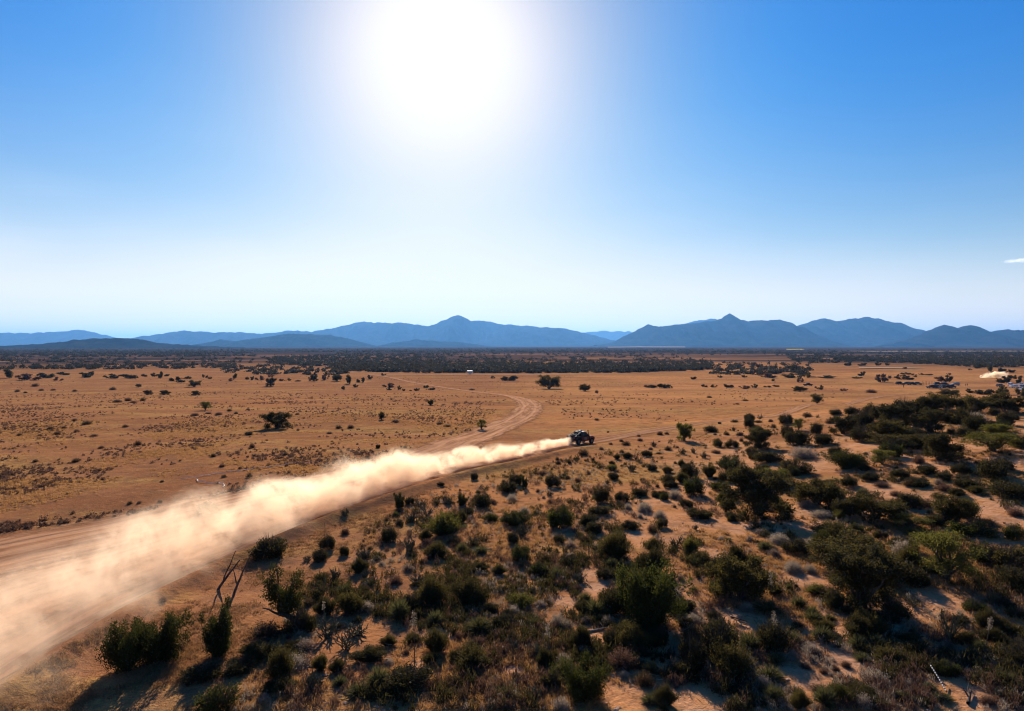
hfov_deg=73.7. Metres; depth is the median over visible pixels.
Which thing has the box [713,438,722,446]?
leafy shrub
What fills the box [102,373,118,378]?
plain bush
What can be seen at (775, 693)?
sotol plant
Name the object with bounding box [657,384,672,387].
plain bush
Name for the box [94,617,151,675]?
juniper tree
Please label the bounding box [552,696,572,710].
pale shrub
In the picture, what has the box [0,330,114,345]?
mountains
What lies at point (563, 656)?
pale shrub
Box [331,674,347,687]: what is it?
sotol plant
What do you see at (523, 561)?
cholla cactus
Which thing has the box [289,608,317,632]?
dense shrub
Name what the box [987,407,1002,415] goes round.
dense shrub
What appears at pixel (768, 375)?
plain bush
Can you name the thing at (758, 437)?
mesquite tree
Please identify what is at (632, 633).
broom shrub
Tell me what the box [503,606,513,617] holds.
dense shrub
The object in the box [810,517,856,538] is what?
broom shrub
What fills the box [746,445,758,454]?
leafy shrub
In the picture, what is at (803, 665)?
dry shrub
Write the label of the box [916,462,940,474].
dense shrub
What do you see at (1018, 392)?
plain bush
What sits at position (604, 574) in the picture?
dense shrub
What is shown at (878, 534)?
leafy shrub
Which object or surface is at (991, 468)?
dense shrub
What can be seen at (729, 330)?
mountains
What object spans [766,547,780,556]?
pale shrub
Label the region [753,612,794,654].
dense shrub
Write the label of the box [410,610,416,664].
flower stalk
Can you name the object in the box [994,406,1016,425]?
dense shrub
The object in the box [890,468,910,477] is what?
dense shrub
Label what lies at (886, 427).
mesquite tree
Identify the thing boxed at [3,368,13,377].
plain bush
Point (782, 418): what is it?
dense shrub
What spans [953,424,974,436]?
dense shrub
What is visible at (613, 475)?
dense shrub
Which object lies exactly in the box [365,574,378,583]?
cholla cactus
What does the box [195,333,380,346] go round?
hills
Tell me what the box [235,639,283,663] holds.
broom shrub
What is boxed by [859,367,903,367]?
ground patch
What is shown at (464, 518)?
broom shrub
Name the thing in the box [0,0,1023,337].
sky
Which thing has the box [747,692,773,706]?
sotol plant
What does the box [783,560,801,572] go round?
pale shrub
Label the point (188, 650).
dry grass
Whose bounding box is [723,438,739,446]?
leafy shrub
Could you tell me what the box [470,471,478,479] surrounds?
dense shrub
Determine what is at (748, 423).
dense shrub
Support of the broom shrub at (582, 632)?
on the ground at (548, 426)
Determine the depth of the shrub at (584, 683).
26.94 m
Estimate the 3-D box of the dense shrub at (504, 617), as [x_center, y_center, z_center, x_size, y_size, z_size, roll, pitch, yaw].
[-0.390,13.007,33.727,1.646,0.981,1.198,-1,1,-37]
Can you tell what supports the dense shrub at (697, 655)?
on the ground at (548, 426)
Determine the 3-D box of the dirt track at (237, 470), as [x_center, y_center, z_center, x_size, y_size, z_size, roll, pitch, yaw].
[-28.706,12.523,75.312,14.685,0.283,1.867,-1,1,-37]
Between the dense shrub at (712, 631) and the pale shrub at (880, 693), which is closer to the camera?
the pale shrub at (880, 693)
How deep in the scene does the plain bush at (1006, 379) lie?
443.37 m
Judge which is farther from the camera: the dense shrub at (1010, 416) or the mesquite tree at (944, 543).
the dense shrub at (1010, 416)
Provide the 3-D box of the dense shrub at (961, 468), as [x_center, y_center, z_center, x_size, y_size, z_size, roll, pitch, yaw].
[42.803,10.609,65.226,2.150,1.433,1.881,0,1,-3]
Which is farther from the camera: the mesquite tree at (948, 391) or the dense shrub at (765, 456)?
the mesquite tree at (948, 391)
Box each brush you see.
[0,375,852,532]
[281,404,1023,710]
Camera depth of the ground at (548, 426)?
79.35 m
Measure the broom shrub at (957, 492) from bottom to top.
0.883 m
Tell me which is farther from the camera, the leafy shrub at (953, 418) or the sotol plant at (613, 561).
the leafy shrub at (953, 418)
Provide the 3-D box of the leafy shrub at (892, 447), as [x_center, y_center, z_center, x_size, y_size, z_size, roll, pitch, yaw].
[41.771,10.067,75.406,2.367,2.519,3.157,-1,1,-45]
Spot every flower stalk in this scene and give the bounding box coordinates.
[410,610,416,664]
[545,624,549,649]
[767,570,773,608]
[771,611,778,650]
[984,617,993,651]
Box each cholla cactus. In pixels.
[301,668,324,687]
[302,553,311,561]
[311,578,327,593]
[315,608,341,639]
[328,568,340,579]
[331,629,355,651]
[340,507,348,515]
[344,621,368,636]
[356,548,370,558]
[361,567,370,577]
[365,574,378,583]
[400,533,414,551]
[405,511,418,521]
[408,573,423,582]
[414,495,425,507]
[420,503,433,515]
[445,496,451,504]
[465,533,478,542]
[485,698,497,709]
[504,633,518,651]
[513,521,529,536]
[519,557,528,566]
[526,682,542,697]
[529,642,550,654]
[572,571,586,582]
[627,462,635,470]
[669,535,686,546]
[678,447,687,453]
[789,684,801,693]
[902,593,919,607]
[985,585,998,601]
[991,684,1001,697]
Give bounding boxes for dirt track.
[0,374,542,573]
[0,393,919,679]
[0,473,419,635]
[181,462,318,478]
[368,374,558,374]
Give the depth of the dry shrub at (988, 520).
50.50 m
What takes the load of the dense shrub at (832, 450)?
on the ground at (548, 426)
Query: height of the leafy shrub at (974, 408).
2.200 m
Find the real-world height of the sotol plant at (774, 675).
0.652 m
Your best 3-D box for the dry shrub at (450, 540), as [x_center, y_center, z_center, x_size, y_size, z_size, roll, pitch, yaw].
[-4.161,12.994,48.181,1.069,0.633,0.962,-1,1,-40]
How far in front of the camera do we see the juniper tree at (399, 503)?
58.62 m
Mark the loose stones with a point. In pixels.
(614, 709)
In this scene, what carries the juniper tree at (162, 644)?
on the ground at (548, 426)
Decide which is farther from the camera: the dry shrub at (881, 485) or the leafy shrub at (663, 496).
the dry shrub at (881, 485)
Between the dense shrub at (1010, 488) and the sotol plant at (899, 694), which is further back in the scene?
the dense shrub at (1010, 488)
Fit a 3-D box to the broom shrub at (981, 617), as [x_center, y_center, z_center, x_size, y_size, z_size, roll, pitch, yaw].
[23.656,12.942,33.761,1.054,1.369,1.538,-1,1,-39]
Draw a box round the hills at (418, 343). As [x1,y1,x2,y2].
[376,339,490,346]
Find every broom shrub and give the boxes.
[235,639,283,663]
[257,668,297,693]
[263,641,298,679]
[309,652,327,670]
[311,595,340,614]
[327,657,348,672]
[336,588,366,613]
[345,643,387,662]
[350,556,368,572]
[378,633,397,645]
[401,630,423,643]
[417,528,433,541]
[417,571,451,604]
[419,651,439,665]
[420,540,451,557]
[420,622,448,652]
[421,509,465,535]
[445,508,462,522]
[448,649,461,660]
[449,575,489,605]
[450,636,498,667]
[456,510,467,522]
[471,561,490,571]
[480,512,498,521]
[490,561,508,573]
[505,591,537,609]
[535,647,557,665]
[567,620,593,646]
[572,598,590,613]
[595,527,631,557]
[606,464,617,470]
[612,453,620,458]
[614,615,656,648]
[636,544,669,574]
[644,535,659,549]
[652,680,680,704]
[662,466,674,471]
[674,471,688,482]
[677,459,684,465]
[681,536,701,552]
[684,550,711,562]
[700,462,716,476]
[708,636,760,678]
[715,492,725,502]
[727,542,745,561]
[748,424,765,431]
[767,584,784,594]
[788,686,814,708]
[803,582,827,594]
[808,528,830,548]
[808,617,836,630]
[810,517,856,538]
[827,680,856,702]
[832,509,846,518]
[838,676,892,705]
[843,611,882,637]
[848,608,866,617]
[857,463,871,470]
[861,609,891,633]
[871,642,907,662]
[888,647,918,661]
[894,539,922,566]
[896,639,937,656]
[912,695,933,707]
[926,648,956,665]
[946,487,965,495]
[949,628,985,644]
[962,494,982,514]
[966,484,986,492]
[972,627,1010,641]
[973,606,1010,628]
[994,622,1023,636]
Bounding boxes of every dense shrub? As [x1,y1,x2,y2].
[177,662,225,686]
[218,654,254,678]
[246,532,290,560]
[283,637,302,649]
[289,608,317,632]
[310,545,328,562]
[317,531,335,549]
[329,621,342,631]
[339,545,349,555]
[373,661,435,694]
[379,525,397,543]
[396,519,403,526]
[400,591,422,610]
[458,506,473,515]
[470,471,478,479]
[473,488,491,507]
[483,601,499,613]
[490,610,515,629]
[498,479,519,493]
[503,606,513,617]
[507,530,519,544]
[508,473,521,485]
[545,473,561,486]
[553,534,565,542]
[559,553,577,565]
[578,511,597,526]
[582,520,604,533]
[593,484,609,503]
[594,567,613,580]
[597,583,630,615]
[602,625,620,645]
[607,471,620,479]
[613,489,629,501]
[613,622,622,633]
[620,519,639,531]
[621,450,632,458]
[630,487,648,496]
[634,552,643,568]
[641,450,652,456]
[647,464,656,470]
[650,490,669,497]
[660,472,676,483]
[662,478,678,487]
[669,597,696,613]
[672,656,694,680]
[677,631,707,673]
[678,497,694,507]
[678,615,693,627]
[679,460,700,478]
[681,624,703,648]
[699,607,741,664]
[703,423,718,431]
[705,608,720,618]
[706,552,724,577]
[716,470,730,482]
[743,414,754,427]
[744,413,755,420]
[748,451,755,458]
[750,447,786,463]
[753,463,769,471]
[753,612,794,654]
[778,412,793,424]
[779,535,813,555]
[781,420,793,437]
[783,425,812,445]
[809,420,822,434]
[812,431,835,444]
[816,478,838,486]
[825,586,844,609]
[826,446,841,454]
[828,408,843,414]
[831,497,855,517]
[839,475,859,486]
[840,602,854,614]
[843,404,860,414]
[848,423,874,441]
[854,409,874,427]
[858,470,880,481]
[862,606,901,624]
[866,405,883,418]
[877,594,913,619]
[884,533,922,551]
[886,415,906,425]
[889,395,918,412]
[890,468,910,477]
[892,437,907,449]
[895,489,922,508]
[900,475,929,487]
[901,562,928,587]
[905,425,927,435]
[912,432,926,447]
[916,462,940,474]
[921,575,932,586]
[922,442,930,450]
[925,512,948,526]
[934,471,952,480]
[938,406,955,422]
[948,463,973,474]
[951,476,985,487]
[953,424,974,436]
[960,409,988,431]
[975,452,1011,479]
[984,417,998,426]
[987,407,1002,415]
[987,453,1017,470]
[987,594,1017,608]
[988,478,1023,499]
[990,562,1023,590]
[992,657,1023,670]
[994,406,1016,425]
[999,637,1023,665]
[1007,634,1023,647]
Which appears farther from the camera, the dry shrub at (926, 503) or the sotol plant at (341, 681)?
the dry shrub at (926, 503)
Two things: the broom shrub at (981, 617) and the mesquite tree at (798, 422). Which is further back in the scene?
the mesquite tree at (798, 422)
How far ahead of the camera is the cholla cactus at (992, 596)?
36.79 m
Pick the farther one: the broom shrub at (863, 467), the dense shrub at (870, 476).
the broom shrub at (863, 467)
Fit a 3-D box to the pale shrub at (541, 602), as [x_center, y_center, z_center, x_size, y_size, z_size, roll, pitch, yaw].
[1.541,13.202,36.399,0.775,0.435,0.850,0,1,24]
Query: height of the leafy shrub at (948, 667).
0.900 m
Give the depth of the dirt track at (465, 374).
558.08 m
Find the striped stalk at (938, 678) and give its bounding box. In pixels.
[930,664,946,691]
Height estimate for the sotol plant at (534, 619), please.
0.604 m
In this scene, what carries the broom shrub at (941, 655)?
on the ground at (548, 426)
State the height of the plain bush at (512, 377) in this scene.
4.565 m
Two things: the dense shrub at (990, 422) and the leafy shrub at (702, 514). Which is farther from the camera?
the dense shrub at (990, 422)
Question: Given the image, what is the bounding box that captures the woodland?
[0,348,1023,374]
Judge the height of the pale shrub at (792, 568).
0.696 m
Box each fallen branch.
[587,623,607,631]
[960,681,971,704]
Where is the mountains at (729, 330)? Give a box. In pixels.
[594,313,855,346]
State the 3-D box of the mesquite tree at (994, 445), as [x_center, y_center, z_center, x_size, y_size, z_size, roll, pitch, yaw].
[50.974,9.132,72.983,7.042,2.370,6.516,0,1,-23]
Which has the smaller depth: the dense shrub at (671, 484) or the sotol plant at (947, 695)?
the sotol plant at (947, 695)
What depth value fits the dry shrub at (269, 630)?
33.24 m
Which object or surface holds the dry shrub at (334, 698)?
on the ground at (548, 426)
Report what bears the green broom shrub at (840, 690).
on the ground at (548, 426)
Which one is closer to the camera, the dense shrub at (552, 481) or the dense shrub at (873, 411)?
the dense shrub at (552, 481)
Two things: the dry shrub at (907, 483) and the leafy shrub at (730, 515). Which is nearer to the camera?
the leafy shrub at (730, 515)
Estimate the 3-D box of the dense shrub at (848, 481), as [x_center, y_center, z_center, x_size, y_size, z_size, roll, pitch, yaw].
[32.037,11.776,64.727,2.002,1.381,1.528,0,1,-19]
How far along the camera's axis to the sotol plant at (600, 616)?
34.68 m
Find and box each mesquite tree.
[143,390,152,394]
[159,390,171,394]
[188,380,201,386]
[191,390,200,394]
[200,401,211,409]
[256,411,292,428]
[265,377,276,385]
[308,374,318,380]
[332,374,342,380]
[379,411,384,419]
[476,419,485,428]
[534,374,560,388]
[578,384,590,390]
[676,422,695,440]
[701,550,779,600]
[713,462,800,521]
[742,426,773,448]
[757,467,790,478]
[785,476,848,504]
[791,386,806,391]
[792,418,803,429]
[803,527,900,563]
[809,393,822,402]
[816,543,919,610]
[828,414,857,433]
[831,488,909,520]
[864,431,925,448]
[866,418,911,438]
[869,448,900,463]
[876,402,915,426]
[885,511,936,531]
[906,526,992,580]
[908,407,946,432]
[916,394,945,413]
[919,432,967,462]
[925,390,967,408]
[928,492,984,523]
[935,388,959,395]
[955,431,1022,451]
[958,394,995,410]
[979,423,1014,433]
[982,391,1023,411]
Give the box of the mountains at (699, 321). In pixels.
[683,319,716,324]
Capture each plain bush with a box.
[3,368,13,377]
[15,373,41,379]
[36,373,55,377]
[79,371,93,377]
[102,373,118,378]
[122,374,137,378]
[346,375,351,383]
[382,383,394,386]
[500,375,517,380]
[643,385,656,387]
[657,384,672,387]
[758,373,775,377]
[779,365,797,368]
[780,373,805,377]
[810,375,837,377]
[875,373,890,381]
[894,375,913,379]
[937,376,948,381]
[940,375,952,381]
[975,389,995,394]
[986,364,992,371]
[995,385,1008,393]
[996,375,1012,382]
[998,367,1007,372]
[1014,386,1023,395]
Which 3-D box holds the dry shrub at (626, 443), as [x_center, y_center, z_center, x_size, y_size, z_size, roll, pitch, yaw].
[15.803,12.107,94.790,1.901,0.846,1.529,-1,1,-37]
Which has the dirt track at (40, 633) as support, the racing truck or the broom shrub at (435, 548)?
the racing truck
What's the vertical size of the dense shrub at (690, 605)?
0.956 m
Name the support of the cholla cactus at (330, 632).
on the ground at (548, 426)
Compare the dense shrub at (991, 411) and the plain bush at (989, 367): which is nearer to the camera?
the dense shrub at (991, 411)
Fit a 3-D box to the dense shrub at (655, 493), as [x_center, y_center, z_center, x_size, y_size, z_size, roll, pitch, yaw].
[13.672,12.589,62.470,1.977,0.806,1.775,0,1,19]
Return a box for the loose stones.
[242,418,1023,710]
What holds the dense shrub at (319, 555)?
on the ground at (548, 426)
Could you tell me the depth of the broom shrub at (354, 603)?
36.08 m
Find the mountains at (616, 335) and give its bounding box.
[585,331,631,340]
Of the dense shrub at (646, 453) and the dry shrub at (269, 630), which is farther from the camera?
the dense shrub at (646, 453)
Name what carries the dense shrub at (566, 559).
on the ground at (548, 426)
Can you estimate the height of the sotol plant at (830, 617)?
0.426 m
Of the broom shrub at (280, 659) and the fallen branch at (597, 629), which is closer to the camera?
the broom shrub at (280, 659)
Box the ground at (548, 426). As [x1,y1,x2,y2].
[0,346,1023,710]
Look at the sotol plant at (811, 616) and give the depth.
34.74 m
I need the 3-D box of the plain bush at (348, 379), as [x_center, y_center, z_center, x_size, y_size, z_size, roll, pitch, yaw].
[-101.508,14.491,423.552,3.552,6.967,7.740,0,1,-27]
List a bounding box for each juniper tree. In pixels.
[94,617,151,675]
[131,608,194,663]
[198,593,233,657]
[256,562,307,619]
[393,492,404,507]
[457,493,469,505]
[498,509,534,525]
[510,544,531,560]
[521,475,527,487]
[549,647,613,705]
[613,555,693,629]
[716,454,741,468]
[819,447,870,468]
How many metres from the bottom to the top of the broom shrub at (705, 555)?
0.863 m
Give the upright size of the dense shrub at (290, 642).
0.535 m
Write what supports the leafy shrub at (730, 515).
on the ground at (548, 426)
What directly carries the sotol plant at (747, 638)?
on the ground at (548, 426)
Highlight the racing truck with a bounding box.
[567,430,594,444]
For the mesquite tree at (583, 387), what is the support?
on the ground at (548, 426)
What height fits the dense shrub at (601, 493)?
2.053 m
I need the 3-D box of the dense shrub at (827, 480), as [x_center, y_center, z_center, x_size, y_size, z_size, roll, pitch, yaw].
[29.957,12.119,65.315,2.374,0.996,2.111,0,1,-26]
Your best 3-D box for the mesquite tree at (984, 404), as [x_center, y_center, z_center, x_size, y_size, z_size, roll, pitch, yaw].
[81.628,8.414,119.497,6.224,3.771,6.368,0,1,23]
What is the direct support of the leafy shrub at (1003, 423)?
on the ground at (548, 426)
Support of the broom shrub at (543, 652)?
on the ground at (548, 426)
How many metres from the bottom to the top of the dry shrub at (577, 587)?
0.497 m
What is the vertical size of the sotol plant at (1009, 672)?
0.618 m
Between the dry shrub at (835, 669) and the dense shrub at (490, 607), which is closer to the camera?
the dry shrub at (835, 669)
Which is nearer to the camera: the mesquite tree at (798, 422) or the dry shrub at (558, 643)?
the dry shrub at (558, 643)
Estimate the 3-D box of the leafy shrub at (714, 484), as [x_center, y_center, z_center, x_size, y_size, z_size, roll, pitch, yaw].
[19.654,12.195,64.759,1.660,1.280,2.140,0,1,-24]
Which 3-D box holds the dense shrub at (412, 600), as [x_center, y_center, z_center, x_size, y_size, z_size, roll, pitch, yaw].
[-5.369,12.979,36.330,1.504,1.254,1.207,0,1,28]
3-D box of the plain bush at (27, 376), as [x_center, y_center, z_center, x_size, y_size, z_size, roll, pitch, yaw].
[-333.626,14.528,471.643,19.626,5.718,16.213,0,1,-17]
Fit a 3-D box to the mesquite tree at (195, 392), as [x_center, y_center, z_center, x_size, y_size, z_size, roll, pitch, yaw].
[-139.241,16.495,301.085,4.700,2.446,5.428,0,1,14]
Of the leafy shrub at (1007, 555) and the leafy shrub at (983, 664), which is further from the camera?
the leafy shrub at (1007, 555)
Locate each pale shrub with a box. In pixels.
[288,651,312,671]
[292,636,320,652]
[358,600,373,613]
[384,656,393,665]
[401,563,415,571]
[506,493,517,500]
[507,604,519,614]
[518,505,529,514]
[534,600,546,607]
[548,612,563,627]
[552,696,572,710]
[556,652,573,661]
[559,621,574,630]
[566,541,575,548]
[580,616,590,622]
[599,616,614,625]
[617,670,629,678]
[623,504,632,509]
[637,501,653,512]
[653,510,666,517]
[667,489,683,498]
[687,611,701,624]
[738,602,753,612]
[753,528,765,535]
[755,674,772,688]
[766,532,789,544]
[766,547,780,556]
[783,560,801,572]
[783,561,802,573]
[786,445,818,458]
[788,649,798,658]
[794,498,817,507]
[800,640,821,654]
[802,563,817,574]
[807,509,833,518]
[854,691,872,710]
[855,667,893,683]
[875,689,885,697]
[887,537,908,554]
[933,478,941,483]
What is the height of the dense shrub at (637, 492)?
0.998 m
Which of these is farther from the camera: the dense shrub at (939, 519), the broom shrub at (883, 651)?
the dense shrub at (939, 519)
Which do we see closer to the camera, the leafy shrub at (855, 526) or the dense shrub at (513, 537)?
the dense shrub at (513, 537)
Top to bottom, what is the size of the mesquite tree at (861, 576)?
3.656 m
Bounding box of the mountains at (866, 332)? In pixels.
[798,317,925,346]
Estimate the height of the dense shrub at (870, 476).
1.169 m
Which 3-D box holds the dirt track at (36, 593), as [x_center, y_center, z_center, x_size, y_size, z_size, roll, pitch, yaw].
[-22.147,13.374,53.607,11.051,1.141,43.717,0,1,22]
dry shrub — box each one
[71,458,80,462]
[82,420,92,424]
[246,619,287,641]
[276,695,288,705]
[302,596,314,606]
[330,695,339,703]
[339,527,349,534]
[387,573,403,584]
[442,671,464,688]
[446,535,457,543]
[453,630,465,640]
[455,684,471,702]
[473,635,487,649]
[501,699,515,710]
[537,469,547,474]
[543,598,553,606]
[553,638,569,648]
[568,606,577,615]
[572,583,582,590]
[578,448,588,455]
[578,532,589,542]
[603,642,643,670]
[621,441,630,444]
[627,642,642,657]
[633,668,656,687]
[636,658,650,668]
[647,523,657,532]
[793,620,807,627]
[799,661,811,669]
[801,411,812,416]
[810,683,828,692]
[817,583,842,597]
[818,668,827,673]
[830,664,840,671]
[840,660,853,668]
[864,389,877,392]
[872,481,890,487]
[889,490,901,495]
[900,477,913,486]
[911,453,929,463]
[919,497,931,507]
[930,489,945,497]
[932,482,952,490]
[940,610,956,624]
[976,694,995,706]
[979,517,995,526]
[979,671,1004,684]
[1005,507,1023,517]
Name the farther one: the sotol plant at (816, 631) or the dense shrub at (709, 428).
the dense shrub at (709, 428)
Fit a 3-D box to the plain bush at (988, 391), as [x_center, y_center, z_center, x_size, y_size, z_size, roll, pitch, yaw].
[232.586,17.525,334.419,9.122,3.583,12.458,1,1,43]
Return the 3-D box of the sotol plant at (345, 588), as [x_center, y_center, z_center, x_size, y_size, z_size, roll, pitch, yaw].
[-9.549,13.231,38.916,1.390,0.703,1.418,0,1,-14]
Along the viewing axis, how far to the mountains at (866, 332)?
15890.34 m
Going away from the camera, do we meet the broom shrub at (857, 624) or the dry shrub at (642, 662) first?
the dry shrub at (642, 662)
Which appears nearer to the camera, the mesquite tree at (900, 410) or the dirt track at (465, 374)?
the mesquite tree at (900, 410)
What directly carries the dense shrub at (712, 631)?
on the ground at (548, 426)
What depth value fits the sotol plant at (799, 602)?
36.36 m
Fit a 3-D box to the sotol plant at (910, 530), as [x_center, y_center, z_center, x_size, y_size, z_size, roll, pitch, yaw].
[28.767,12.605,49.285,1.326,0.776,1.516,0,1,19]
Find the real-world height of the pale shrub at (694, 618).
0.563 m
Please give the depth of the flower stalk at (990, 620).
31.05 m
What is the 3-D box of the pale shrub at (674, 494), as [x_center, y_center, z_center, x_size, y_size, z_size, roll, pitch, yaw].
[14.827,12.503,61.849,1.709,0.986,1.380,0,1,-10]
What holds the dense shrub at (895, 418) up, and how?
on the ground at (548, 426)
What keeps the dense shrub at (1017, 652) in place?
on the ground at (548, 426)
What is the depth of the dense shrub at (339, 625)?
34.00 m
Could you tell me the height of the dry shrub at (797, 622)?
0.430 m
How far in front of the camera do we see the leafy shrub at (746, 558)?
41.85 m
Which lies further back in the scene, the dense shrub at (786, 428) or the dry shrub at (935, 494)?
the dense shrub at (786, 428)
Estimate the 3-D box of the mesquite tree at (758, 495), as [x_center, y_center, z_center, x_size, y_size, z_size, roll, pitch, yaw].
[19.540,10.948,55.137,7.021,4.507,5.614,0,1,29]
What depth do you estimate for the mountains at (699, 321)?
24762.03 m
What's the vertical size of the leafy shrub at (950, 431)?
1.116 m
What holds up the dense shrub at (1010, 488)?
on the ground at (548, 426)
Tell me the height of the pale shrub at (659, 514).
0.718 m
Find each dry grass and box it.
[0,411,506,512]
[0,482,454,710]
[225,410,1023,710]
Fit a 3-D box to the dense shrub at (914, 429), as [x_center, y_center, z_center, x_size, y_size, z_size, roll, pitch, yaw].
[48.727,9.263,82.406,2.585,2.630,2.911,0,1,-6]
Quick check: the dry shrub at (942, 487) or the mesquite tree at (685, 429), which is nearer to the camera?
the dry shrub at (942, 487)
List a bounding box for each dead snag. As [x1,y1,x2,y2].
[217,551,239,589]
[232,552,251,596]
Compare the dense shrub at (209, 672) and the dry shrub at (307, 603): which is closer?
the dense shrub at (209, 672)
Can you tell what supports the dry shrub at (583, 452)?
on the ground at (548, 426)
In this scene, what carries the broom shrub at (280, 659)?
on the ground at (548, 426)
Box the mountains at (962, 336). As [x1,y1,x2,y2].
[874,325,1023,346]
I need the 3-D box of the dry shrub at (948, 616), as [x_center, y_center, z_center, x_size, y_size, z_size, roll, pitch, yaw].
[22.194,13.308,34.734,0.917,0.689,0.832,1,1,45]
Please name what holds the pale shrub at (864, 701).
on the ground at (548, 426)
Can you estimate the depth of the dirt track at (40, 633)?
40.66 m
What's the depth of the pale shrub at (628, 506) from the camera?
57.24 m
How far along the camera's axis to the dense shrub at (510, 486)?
64.88 m
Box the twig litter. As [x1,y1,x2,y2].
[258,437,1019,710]
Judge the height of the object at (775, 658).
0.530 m
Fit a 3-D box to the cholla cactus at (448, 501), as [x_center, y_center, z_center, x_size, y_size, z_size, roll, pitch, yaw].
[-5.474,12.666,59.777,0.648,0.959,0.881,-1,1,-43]
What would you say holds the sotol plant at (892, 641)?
on the ground at (548, 426)
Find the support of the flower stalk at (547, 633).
on the ground at (548, 426)
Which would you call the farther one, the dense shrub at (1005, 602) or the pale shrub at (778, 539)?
the pale shrub at (778, 539)
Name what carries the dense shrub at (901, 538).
on the ground at (548, 426)
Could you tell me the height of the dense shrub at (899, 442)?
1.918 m
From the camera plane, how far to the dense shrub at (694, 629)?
31.99 m
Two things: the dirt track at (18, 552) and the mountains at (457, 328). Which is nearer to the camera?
the dirt track at (18, 552)
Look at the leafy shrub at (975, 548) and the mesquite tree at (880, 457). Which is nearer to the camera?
the leafy shrub at (975, 548)
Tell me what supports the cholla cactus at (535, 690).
on the ground at (548, 426)
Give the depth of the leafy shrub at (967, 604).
36.00 m
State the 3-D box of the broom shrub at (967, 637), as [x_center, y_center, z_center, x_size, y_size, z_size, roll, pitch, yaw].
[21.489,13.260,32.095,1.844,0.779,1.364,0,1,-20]
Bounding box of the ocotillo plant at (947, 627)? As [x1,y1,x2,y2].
[939,608,973,642]
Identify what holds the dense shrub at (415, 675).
on the ground at (548, 426)
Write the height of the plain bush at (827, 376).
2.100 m
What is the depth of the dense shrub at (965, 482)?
60.57 m
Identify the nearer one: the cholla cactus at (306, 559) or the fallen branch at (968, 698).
the fallen branch at (968, 698)
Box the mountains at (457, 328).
[131,315,614,345]
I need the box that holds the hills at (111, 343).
[0,338,244,347]
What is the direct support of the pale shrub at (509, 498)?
on the ground at (548, 426)
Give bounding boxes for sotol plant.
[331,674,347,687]
[334,582,353,594]
[342,678,375,701]
[362,664,393,685]
[386,595,408,622]
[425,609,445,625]
[455,542,468,552]
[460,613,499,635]
[472,545,491,555]
[485,683,520,700]
[525,614,539,627]
[548,566,565,577]
[554,656,575,674]
[576,592,592,602]
[581,598,612,616]
[594,613,604,620]
[605,557,618,568]
[637,692,658,708]
[641,659,659,675]
[658,700,669,710]
[689,556,702,566]
[738,629,763,652]
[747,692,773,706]
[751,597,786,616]
[751,663,787,684]
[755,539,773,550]
[763,682,787,704]
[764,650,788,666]
[784,582,792,590]
[785,628,804,645]
[788,466,800,476]
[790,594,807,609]
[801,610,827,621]
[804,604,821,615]
[808,624,833,645]
[810,682,841,710]
[825,613,838,622]
[845,633,869,650]
[851,650,873,663]
[867,633,884,646]
[885,637,902,647]
[893,688,915,703]
[902,527,916,534]
[922,680,937,691]
[930,690,954,704]
[970,639,991,653]
[998,668,1020,681]
[999,476,1009,481]
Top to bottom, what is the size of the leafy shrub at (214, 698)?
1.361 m
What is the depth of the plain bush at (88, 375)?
510.96 m
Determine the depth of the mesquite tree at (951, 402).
123.41 m
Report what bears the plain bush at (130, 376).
on the ground at (548, 426)
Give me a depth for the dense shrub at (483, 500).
58.78 m
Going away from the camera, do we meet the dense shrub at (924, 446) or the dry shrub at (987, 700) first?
the dry shrub at (987, 700)
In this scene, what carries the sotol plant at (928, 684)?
on the ground at (548, 426)
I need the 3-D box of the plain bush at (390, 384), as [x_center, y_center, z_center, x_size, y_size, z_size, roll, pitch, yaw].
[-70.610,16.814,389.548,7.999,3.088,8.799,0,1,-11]
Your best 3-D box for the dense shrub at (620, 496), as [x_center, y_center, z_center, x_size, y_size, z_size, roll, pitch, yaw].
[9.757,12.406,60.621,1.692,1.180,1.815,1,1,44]
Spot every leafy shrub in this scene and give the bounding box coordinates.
[190,677,244,710]
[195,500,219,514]
[404,496,415,504]
[530,561,548,574]
[535,669,564,688]
[545,499,575,528]
[585,504,611,514]
[657,517,668,527]
[659,492,668,499]
[681,505,714,520]
[682,470,706,495]
[709,579,727,594]
[710,479,726,490]
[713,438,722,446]
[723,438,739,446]
[723,510,736,520]
[738,544,763,567]
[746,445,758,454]
[776,457,816,474]
[849,520,865,533]
[860,402,878,412]
[872,529,889,538]
[875,438,904,457]
[901,412,919,423]
[912,394,938,412]
[920,564,938,575]
[934,657,961,677]
[943,515,1003,538]
[946,427,956,433]
[947,405,971,424]
[951,613,973,625]
[961,597,987,612]
[967,404,980,413]
[967,536,994,564]
[969,657,1000,676]
[974,540,1023,569]
[996,418,1011,430]
[1002,522,1023,541]
[1004,606,1023,619]
[1008,429,1023,448]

